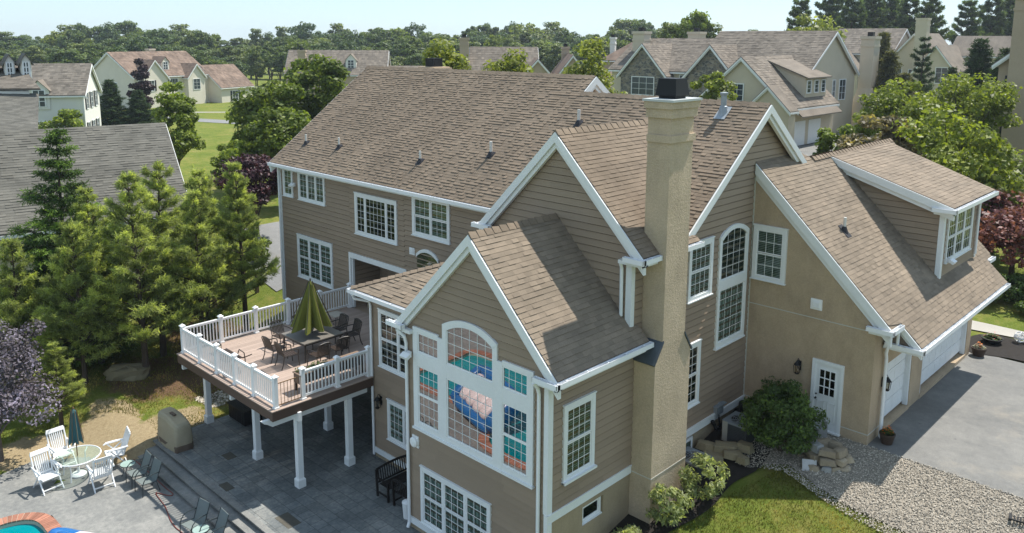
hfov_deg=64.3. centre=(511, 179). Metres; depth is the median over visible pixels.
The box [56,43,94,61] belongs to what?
woodland tree
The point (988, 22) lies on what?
tall pine
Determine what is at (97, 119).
window
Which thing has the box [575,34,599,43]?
woodland tree
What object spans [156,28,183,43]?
woodland tree
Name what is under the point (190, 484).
steps
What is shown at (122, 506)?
pool deck
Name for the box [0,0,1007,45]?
sky
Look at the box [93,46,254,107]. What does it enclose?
neighbour house
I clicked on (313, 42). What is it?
woodland tree
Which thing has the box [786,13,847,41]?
yellow tree
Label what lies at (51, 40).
woodland tree
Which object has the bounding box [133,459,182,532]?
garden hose
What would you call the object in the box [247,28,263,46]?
woodland tree
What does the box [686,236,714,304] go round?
window
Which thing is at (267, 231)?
side drive
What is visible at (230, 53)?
woodland tree
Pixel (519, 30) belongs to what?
woodland tree
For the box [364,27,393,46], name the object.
woodland tree
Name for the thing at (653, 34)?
woodland tree
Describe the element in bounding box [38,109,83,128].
ornamental tree
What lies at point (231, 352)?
chaise lounge
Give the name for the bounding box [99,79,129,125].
dark conifer
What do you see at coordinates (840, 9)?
tall pine
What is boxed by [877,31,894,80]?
cedar tree
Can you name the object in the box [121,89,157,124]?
dark conifer
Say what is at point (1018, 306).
garden shrub
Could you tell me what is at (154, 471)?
sling chair
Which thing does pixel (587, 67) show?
tree
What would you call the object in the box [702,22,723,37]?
woodland tree
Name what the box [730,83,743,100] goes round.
window
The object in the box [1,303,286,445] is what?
grass
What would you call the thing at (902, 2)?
tall pine
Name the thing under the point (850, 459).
field stone
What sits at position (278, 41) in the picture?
woodland tree
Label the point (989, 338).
flower pot
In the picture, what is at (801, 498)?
grass
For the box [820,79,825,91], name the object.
window
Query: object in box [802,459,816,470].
granite slab
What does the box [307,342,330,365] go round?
patio armchair
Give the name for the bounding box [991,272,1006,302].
garden shrub
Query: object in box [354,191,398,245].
window
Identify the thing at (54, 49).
woodland tree
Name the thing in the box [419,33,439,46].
woodland tree
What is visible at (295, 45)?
woodland tree
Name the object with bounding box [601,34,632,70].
neighbour house
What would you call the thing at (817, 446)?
field stone
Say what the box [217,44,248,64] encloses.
woodland tree
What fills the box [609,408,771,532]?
mulch bed
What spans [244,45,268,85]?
woodland tree
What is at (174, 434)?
covered grill
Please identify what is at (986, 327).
garden path
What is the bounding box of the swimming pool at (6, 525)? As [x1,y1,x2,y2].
[0,513,46,532]
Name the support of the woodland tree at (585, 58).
on the lawn at (102, 428)
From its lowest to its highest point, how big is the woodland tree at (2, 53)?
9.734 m
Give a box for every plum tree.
[0,319,67,461]
[211,153,277,233]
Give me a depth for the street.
121.00 m
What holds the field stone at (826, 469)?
on the gravel bed at (909, 508)
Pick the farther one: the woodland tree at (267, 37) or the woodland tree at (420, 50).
the woodland tree at (267, 37)
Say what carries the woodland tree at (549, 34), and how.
on the lawn at (102, 428)
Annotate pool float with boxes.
[48,527,90,532]
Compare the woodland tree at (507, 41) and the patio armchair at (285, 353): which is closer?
the patio armchair at (285, 353)
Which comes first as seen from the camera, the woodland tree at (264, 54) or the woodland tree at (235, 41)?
the woodland tree at (264, 54)
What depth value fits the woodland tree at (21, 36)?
299.94 m
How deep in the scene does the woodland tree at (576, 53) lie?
210.85 m
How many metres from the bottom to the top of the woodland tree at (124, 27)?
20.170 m
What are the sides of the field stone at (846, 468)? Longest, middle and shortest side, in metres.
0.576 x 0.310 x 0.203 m
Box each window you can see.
[85,92,89,108]
[89,91,93,107]
[93,90,97,105]
[96,117,99,125]
[148,80,156,90]
[168,78,177,86]
[193,78,200,89]
[230,90,239,100]
[282,169,293,197]
[296,233,333,289]
[297,172,325,206]
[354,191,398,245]
[377,307,405,378]
[386,398,405,449]
[411,196,450,244]
[412,320,534,489]
[416,249,438,262]
[419,464,491,532]
[561,390,596,484]
[582,496,601,525]
[631,76,654,95]
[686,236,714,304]
[686,436,692,446]
[687,338,701,409]
[713,223,749,350]
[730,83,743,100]
[750,223,788,285]
[806,80,811,93]
[814,79,818,92]
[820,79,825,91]
[831,79,835,97]
[838,79,845,99]
[934,67,947,83]
[943,206,974,263]
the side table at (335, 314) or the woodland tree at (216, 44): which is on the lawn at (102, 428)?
the woodland tree at (216, 44)
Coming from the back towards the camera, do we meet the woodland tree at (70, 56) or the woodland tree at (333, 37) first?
the woodland tree at (333, 37)
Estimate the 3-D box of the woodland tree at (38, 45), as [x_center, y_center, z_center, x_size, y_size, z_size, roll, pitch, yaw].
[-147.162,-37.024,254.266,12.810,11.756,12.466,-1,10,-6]
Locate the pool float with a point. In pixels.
(61, 530)
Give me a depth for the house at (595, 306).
24.83 m
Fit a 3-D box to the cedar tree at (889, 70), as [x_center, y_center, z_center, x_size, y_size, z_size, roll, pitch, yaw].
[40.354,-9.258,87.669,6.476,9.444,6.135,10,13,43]
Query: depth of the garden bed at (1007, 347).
32.21 m
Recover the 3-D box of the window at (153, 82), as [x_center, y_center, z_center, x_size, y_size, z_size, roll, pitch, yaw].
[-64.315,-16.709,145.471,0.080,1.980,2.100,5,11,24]
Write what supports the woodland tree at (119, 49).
on the lawn at (102, 428)
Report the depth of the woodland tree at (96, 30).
293.28 m
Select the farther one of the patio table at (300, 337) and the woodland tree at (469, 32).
the woodland tree at (469, 32)
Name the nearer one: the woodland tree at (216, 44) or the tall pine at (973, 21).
the tall pine at (973, 21)
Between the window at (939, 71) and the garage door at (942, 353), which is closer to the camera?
the garage door at (942, 353)
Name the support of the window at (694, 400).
in the house at (595, 306)
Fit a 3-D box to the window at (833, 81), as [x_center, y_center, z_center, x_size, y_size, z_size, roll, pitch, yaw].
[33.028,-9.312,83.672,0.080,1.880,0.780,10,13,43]
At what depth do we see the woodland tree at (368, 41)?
285.13 m
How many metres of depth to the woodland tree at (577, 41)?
257.62 m
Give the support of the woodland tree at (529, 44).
on the lawn at (102, 428)
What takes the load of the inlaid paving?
on the patio
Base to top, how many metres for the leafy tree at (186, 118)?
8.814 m
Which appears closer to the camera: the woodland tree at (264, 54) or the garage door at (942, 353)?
the garage door at (942, 353)
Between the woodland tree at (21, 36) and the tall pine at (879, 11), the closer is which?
the tall pine at (879, 11)
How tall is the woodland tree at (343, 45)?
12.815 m
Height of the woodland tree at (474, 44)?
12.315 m
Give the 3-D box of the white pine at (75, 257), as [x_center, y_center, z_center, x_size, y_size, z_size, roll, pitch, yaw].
[-17.971,5.165,33.880,3.959,7.221,4.276,10,13,43]
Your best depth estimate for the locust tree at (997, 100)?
55.87 m
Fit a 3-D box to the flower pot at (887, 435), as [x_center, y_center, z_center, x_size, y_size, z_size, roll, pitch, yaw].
[11.320,7.682,24.585,0.474,0.600,0.464,10,13,43]
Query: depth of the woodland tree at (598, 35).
243.19 m
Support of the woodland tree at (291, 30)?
on the lawn at (102, 428)
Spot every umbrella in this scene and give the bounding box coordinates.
[68,407,86,477]
[289,278,333,349]
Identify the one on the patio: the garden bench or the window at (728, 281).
the garden bench
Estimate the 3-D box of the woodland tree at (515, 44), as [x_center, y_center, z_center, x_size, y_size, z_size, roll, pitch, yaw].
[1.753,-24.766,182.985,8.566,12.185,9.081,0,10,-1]
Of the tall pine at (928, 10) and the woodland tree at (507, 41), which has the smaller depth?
the tall pine at (928, 10)
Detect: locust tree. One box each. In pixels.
[812,124,855,154]
[852,77,946,153]
[890,102,1023,224]
[904,71,1022,173]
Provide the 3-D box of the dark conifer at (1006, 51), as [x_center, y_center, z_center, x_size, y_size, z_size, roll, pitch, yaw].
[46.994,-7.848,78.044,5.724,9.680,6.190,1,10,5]
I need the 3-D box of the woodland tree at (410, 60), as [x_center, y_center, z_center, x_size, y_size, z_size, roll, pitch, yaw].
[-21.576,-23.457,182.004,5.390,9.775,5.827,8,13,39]
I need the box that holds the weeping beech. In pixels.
[126,58,156,114]
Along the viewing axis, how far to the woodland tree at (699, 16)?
145.79 m
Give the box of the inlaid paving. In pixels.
[219,452,301,528]
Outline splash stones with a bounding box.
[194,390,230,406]
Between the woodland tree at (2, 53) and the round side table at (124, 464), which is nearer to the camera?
the round side table at (124, 464)
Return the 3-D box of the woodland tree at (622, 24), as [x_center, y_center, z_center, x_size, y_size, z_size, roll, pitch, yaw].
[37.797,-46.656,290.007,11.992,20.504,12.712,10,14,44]
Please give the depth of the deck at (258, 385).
27.97 m
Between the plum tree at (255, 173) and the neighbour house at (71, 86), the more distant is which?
the neighbour house at (71, 86)
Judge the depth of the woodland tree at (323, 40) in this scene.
212.60 m
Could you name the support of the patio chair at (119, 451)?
on the pool deck at (122, 506)
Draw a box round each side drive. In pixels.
[235,222,281,290]
[798,133,846,155]
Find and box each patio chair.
[29,446,64,495]
[45,425,77,471]
[86,454,115,493]
[102,426,130,466]
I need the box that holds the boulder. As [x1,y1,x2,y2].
[103,362,149,381]
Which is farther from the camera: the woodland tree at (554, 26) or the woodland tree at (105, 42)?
the woodland tree at (554, 26)
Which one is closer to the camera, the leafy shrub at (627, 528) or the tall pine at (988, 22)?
the leafy shrub at (627, 528)
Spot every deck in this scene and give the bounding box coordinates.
[0,457,214,532]
[177,282,373,488]
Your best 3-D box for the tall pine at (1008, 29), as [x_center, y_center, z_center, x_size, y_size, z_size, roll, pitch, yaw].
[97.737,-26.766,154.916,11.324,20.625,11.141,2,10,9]
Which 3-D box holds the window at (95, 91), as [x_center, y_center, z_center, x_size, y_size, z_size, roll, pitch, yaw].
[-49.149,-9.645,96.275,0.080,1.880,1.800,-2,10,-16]
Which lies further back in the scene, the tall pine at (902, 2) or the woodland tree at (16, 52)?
the woodland tree at (16, 52)
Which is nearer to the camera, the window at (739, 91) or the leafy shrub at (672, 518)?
the leafy shrub at (672, 518)
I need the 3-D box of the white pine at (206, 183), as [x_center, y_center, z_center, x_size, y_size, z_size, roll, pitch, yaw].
[-14.867,3.291,39.306,4.831,8.310,5.024,0,10,-2]
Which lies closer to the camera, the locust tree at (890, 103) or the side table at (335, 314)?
the side table at (335, 314)
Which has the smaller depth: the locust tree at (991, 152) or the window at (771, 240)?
the window at (771, 240)
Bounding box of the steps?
[138,439,274,532]
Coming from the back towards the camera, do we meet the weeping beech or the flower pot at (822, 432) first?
the weeping beech
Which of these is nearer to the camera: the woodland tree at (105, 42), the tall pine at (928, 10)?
the tall pine at (928, 10)
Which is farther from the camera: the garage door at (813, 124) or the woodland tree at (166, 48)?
the woodland tree at (166, 48)
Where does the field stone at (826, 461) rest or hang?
on the field stone at (826, 469)
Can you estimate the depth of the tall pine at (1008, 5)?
159.53 m
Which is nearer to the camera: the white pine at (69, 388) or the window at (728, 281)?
the window at (728, 281)
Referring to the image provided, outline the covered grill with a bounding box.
[157,407,193,453]
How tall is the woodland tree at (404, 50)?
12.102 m
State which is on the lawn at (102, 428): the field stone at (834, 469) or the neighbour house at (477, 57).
the neighbour house at (477, 57)
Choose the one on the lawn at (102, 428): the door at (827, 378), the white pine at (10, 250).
the white pine at (10, 250)
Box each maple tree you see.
[210,139,256,209]
[224,111,246,147]
[228,79,311,194]
[243,105,310,158]
[282,53,350,119]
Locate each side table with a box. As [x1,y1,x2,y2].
[120,460,135,476]
[192,524,209,532]
[327,311,346,325]
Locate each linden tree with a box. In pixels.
[422,38,471,69]
[481,48,533,72]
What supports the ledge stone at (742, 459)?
on the mulch bed at (737, 471)
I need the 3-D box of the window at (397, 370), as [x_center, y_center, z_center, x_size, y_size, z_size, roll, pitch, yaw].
[-3.737,5.443,26.771,2.160,2.070,0.110,10,13,43]
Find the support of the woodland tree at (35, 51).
on the lawn at (102, 428)
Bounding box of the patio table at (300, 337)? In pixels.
[281,326,343,362]
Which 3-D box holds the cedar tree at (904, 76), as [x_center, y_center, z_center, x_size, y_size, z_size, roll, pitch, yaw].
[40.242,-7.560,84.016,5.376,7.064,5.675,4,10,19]
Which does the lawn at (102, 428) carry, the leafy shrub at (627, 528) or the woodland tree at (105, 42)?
the woodland tree at (105, 42)
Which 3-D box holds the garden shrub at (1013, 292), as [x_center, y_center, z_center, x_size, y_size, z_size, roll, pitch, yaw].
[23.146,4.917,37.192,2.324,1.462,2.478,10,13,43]
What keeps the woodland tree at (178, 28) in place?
on the lawn at (102, 428)
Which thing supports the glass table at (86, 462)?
on the pool deck at (122, 506)
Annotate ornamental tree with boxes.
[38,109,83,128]
[690,70,737,100]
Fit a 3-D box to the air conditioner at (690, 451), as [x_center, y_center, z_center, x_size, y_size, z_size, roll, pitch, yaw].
[5.383,8.643,24.371,0.862,0.852,0.862,10,13,43]
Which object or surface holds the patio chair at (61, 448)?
on the pool deck at (122, 506)
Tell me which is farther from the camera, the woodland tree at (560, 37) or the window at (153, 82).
the woodland tree at (560, 37)
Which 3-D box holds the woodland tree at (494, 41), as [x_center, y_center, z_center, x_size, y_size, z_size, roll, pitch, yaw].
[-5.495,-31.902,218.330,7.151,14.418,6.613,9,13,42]
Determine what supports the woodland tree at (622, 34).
on the lawn at (102, 428)
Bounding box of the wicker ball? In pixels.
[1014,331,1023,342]
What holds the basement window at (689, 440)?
in the house at (595, 306)
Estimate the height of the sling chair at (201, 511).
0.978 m
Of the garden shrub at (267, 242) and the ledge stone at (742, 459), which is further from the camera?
the garden shrub at (267, 242)
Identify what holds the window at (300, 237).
in the house at (595, 306)
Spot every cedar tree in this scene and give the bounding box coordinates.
[870,50,903,115]
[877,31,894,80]
[883,71,915,116]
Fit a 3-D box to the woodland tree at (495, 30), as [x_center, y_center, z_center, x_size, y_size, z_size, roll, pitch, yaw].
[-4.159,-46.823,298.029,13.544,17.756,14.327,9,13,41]
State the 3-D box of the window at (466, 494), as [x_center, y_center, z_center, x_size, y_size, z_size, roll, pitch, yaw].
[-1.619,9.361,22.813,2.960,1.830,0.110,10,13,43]
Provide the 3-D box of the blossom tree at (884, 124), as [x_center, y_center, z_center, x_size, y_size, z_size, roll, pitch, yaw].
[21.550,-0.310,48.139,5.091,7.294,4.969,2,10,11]
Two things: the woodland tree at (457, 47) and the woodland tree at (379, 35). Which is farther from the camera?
the woodland tree at (379, 35)
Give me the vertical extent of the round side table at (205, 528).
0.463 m
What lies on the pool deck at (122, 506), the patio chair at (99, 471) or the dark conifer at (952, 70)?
the patio chair at (99, 471)
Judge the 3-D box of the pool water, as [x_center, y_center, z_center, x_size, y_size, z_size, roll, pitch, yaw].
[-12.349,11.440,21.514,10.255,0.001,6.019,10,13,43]
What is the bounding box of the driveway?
[857,351,1023,498]
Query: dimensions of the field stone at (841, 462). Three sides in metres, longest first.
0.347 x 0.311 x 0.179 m
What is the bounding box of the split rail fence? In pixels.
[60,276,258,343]
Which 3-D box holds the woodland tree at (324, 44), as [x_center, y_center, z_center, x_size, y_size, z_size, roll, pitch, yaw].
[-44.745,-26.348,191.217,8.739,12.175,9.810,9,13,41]
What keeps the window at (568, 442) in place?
in the house at (595, 306)
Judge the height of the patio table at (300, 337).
0.723 m
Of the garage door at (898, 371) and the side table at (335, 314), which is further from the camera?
the side table at (335, 314)
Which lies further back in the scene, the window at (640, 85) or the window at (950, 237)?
the window at (640, 85)
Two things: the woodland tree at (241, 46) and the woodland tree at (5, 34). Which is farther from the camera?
the woodland tree at (5, 34)
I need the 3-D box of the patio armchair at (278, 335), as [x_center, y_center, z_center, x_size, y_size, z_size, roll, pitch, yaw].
[-8.650,5.803,30.567,0.722,0.968,0.668,8,13,39]
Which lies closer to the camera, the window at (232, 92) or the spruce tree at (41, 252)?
the spruce tree at (41, 252)
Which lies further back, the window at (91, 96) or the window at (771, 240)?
the window at (91, 96)
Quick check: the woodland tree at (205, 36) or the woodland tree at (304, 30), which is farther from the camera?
the woodland tree at (304, 30)
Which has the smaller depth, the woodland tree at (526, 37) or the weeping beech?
the weeping beech
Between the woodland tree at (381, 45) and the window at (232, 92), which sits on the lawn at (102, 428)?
the woodland tree at (381, 45)
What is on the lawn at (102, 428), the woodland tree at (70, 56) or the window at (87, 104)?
the woodland tree at (70, 56)
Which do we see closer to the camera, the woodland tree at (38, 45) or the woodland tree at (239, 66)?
the woodland tree at (239, 66)
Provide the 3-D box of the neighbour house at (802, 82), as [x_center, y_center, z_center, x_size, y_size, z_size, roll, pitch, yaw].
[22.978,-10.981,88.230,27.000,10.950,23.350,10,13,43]
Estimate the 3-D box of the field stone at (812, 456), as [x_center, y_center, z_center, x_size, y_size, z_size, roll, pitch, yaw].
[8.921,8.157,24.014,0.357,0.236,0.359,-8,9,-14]
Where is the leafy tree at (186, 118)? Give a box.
[150,81,205,166]
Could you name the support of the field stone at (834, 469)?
on the gravel bed at (909, 508)
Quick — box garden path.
[971,320,1023,338]
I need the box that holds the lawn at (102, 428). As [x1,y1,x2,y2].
[0,54,1023,532]
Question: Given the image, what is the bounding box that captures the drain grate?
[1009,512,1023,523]
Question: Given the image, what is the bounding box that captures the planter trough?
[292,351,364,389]
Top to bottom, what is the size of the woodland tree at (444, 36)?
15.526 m
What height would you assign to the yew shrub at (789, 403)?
2.424 m
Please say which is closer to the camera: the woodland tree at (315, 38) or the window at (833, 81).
the window at (833, 81)
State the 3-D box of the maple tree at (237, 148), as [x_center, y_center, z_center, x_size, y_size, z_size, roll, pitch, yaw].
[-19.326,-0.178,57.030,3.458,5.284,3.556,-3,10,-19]
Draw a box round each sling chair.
[126,449,151,488]
[134,456,161,496]
[180,497,209,532]
[199,507,228,532]
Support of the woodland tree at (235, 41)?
on the lawn at (102, 428)
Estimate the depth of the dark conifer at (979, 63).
79.64 m
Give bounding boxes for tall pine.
[784,0,815,30]
[805,0,845,27]
[824,0,852,24]
[834,0,870,28]
[858,0,893,28]
[875,0,903,27]
[888,0,913,26]
[895,0,923,34]
[908,0,956,39]
[946,0,993,44]
[972,0,1007,35]
[991,0,1014,35]
[1003,0,1014,35]
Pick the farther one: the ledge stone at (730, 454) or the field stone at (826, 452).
the ledge stone at (730, 454)
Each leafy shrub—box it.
[612,523,641,532]
[645,483,694,526]
[678,452,730,500]
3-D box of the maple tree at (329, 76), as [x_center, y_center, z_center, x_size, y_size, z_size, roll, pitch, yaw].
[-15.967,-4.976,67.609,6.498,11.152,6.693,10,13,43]
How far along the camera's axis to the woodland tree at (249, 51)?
210.83 m
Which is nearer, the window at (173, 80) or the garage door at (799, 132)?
the garage door at (799, 132)
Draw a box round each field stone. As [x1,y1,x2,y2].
[807,451,819,461]
[808,464,819,471]
[809,441,823,453]
[817,438,830,447]
[818,447,835,458]
[818,456,836,467]
[821,466,831,473]
[828,440,841,448]
[831,465,842,472]
[832,446,847,458]
[835,457,847,466]
[840,465,851,472]
[845,453,854,463]
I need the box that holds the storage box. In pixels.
[227,399,262,425]
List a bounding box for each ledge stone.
[695,439,714,450]
[704,450,722,462]
[713,440,737,452]
[722,449,741,460]
[736,454,749,465]
[737,440,754,454]
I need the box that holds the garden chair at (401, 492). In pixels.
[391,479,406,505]
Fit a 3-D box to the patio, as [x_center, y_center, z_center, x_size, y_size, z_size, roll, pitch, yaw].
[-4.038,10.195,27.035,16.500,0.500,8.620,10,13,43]
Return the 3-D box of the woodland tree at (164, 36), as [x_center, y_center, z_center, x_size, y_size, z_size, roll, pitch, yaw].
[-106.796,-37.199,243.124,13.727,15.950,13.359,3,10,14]
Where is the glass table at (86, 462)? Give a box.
[53,445,100,482]
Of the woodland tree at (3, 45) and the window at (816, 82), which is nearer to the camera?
the window at (816, 82)
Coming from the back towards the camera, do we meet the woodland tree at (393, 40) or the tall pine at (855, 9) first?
the woodland tree at (393, 40)
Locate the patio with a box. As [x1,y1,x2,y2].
[156,387,420,532]
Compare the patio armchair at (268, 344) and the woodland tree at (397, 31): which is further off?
the woodland tree at (397, 31)
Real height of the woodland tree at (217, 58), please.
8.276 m
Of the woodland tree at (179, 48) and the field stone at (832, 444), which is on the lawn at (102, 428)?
the woodland tree at (179, 48)
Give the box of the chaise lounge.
[211,348,251,362]
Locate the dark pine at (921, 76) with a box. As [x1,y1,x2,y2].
[909,36,941,94]
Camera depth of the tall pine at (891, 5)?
160.11 m
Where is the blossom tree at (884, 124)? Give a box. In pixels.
[836,114,932,160]
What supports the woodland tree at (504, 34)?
on the lawn at (102, 428)
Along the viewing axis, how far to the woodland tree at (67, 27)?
295.24 m
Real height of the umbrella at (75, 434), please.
2.510 m
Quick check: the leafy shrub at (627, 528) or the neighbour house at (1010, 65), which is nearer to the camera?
the leafy shrub at (627, 528)
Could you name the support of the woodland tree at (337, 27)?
on the lawn at (102, 428)
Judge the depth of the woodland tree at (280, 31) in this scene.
289.55 m
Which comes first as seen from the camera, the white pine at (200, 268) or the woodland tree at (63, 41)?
the white pine at (200, 268)
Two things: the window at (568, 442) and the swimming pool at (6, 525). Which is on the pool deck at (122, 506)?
the swimming pool at (6, 525)
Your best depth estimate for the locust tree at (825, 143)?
53.92 m
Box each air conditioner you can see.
[685,446,712,482]
[721,411,758,442]
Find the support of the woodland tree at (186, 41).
on the lawn at (102, 428)
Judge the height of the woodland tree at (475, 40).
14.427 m
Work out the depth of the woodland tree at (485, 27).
296.92 m
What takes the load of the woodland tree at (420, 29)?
on the lawn at (102, 428)
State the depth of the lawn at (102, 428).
32.01 m
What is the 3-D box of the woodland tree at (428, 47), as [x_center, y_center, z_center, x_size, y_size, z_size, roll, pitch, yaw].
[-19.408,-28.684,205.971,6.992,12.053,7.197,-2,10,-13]
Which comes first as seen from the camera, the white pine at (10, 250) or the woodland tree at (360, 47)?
the white pine at (10, 250)
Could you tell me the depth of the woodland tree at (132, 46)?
207.80 m
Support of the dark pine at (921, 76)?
on the lawn at (102, 428)
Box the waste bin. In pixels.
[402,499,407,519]
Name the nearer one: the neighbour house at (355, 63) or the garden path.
the garden path
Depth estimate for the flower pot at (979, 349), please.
31.37 m
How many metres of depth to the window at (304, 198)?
36.24 m
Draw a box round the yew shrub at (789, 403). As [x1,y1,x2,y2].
[738,375,829,454]
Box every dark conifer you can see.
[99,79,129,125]
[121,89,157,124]
[940,66,959,116]
[948,37,994,122]
[964,54,1003,146]
[974,47,1009,127]
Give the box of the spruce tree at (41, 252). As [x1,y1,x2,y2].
[1,127,140,376]
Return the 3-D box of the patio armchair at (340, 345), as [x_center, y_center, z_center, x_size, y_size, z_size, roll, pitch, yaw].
[-6.227,6.024,29.350,0.668,0.968,0.722,-8,13,-41]
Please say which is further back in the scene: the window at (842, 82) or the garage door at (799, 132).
the window at (842, 82)
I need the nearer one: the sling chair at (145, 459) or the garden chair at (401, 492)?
the garden chair at (401, 492)
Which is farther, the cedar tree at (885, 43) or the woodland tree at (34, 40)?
the woodland tree at (34, 40)
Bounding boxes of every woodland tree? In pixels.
[0,31,15,45]
[0,40,20,51]
[0,48,29,61]
[0,50,17,61]
[1,34,36,46]
[8,39,34,48]
[14,37,39,45]
[18,42,55,51]
[25,45,48,62]
[39,30,65,48]
[44,24,75,46]
[44,46,64,61]
[44,48,87,62]
[55,30,85,49]
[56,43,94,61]
[72,23,92,43]
[78,48,104,65]
[80,38,93,45]
[82,25,106,42]
[82,42,107,61]
[90,45,127,63]
[93,21,120,44]
[97,38,115,48]
[112,20,141,38]
[112,35,140,51]
[119,29,151,38]
[122,35,172,51]
[129,32,153,38]
[137,28,175,49]
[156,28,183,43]
[158,44,172,50]
[160,41,184,50]
[168,23,189,40]
[169,45,190,51]
[179,32,197,49]
[187,48,212,64]
[190,44,211,60]
[191,29,215,55]
[202,34,225,48]
[206,60,227,64]
[209,56,232,62]
[212,46,250,65]
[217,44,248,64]
[219,37,262,69]
[228,60,250,76]
[243,49,263,85]
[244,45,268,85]
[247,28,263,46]
[254,31,274,72]
[259,44,284,87]
[261,41,271,78]
[265,34,299,50]
[265,50,287,81]
[272,26,292,74]
[282,40,318,64]
[283,38,305,45]
[285,25,309,38]
[292,21,321,39]
[294,40,319,44]
[306,36,337,47]
[311,41,335,49]
[316,39,331,49]
[320,31,349,47]
[323,23,352,42]
[335,30,366,47]
[336,38,359,49]
[356,45,374,49]
[359,32,376,49]
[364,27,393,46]
[370,41,392,52]
[384,35,401,57]
[389,27,409,43]
[390,42,416,65]
[390,56,405,65]
[398,35,428,54]
[401,22,430,37]
[403,53,423,65]
[408,47,424,58]
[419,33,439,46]
[422,32,459,42]
[424,42,446,54]
[447,43,459,53]
[459,26,481,40]
[468,34,497,46]
[469,41,480,46]
[475,22,492,34]
[477,32,507,46]
[481,27,514,45]
[483,34,501,46]
[501,34,522,46]
[502,38,514,46]
[503,21,523,35]
[508,22,548,40]
[509,42,523,46]
[517,32,551,45]
[524,37,537,46]
[530,40,555,69]
[533,27,553,42]
[541,43,577,72]
[542,21,565,36]
[546,41,582,63]
[553,29,573,48]
[569,44,590,64]
[570,31,580,44]
[570,36,590,57]
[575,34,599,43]
[583,34,609,63]
[592,44,609,66]
[603,28,632,42]
[604,19,631,41]
[607,39,629,53]
[613,18,642,35]
[630,19,654,35]
[645,27,657,37]
[656,22,680,37]
[666,20,702,37]
[680,9,712,37]
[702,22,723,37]
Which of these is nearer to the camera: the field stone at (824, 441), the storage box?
the field stone at (824, 441)
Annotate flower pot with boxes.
[817,419,827,437]
[879,425,895,445]
[971,341,986,356]
[981,333,1003,344]
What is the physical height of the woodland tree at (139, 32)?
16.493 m
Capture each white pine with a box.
[0,236,70,382]
[24,218,128,384]
[33,341,87,425]
[41,186,148,363]
[64,170,202,377]
[101,160,215,356]
[147,185,262,345]
[149,163,245,328]
[207,160,280,331]
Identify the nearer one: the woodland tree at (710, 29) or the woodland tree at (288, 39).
the woodland tree at (710, 29)
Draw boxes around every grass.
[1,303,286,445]
[673,468,902,532]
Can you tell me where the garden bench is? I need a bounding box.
[375,454,406,502]
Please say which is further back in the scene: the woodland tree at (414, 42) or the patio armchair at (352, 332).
the woodland tree at (414, 42)
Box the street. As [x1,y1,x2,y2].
[168,117,234,123]
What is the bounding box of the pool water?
[0,524,44,532]
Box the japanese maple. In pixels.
[978,188,1023,279]
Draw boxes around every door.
[794,120,805,145]
[807,118,820,143]
[808,357,844,436]
[883,353,911,418]
[919,321,967,392]
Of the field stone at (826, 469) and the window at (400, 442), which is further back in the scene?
the window at (400, 442)
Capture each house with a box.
[0,53,186,301]
[0,63,101,127]
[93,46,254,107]
[267,58,1010,532]
[284,47,417,104]
[459,34,611,90]
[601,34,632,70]
[608,27,881,145]
[785,15,1011,97]
[991,0,1023,173]
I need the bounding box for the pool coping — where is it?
[0,512,61,532]
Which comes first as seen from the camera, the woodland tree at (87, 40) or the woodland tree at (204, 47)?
the woodland tree at (204, 47)
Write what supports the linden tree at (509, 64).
on the lawn at (102, 428)
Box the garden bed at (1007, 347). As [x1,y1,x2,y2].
[969,334,1023,360]
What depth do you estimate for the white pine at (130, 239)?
33.81 m
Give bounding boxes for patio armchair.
[261,336,287,363]
[269,319,293,346]
[274,341,299,369]
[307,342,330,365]
[327,336,349,358]
[331,313,348,343]
[339,318,362,345]
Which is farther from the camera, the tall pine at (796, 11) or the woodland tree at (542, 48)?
the woodland tree at (542, 48)
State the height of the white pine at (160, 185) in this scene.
9.218 m
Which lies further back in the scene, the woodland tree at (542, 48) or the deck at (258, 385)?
the woodland tree at (542, 48)
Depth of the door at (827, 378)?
25.10 m
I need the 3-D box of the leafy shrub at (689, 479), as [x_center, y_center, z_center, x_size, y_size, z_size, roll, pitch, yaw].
[5.432,8.465,23.046,1.399,1.503,1.309,6,11,32]
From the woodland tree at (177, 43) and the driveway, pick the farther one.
the woodland tree at (177, 43)
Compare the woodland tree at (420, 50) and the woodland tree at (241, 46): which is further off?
the woodland tree at (241, 46)
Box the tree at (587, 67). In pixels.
[561,37,627,93]
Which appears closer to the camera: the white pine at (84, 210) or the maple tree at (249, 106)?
the white pine at (84, 210)
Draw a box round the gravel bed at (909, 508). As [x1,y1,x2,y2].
[762,424,1023,532]
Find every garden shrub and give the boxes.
[232,228,271,261]
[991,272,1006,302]
[1001,273,1023,302]
[1013,301,1023,312]
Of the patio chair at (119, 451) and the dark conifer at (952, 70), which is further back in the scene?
the dark conifer at (952, 70)
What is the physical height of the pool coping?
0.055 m
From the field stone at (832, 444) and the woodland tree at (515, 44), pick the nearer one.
the field stone at (832, 444)

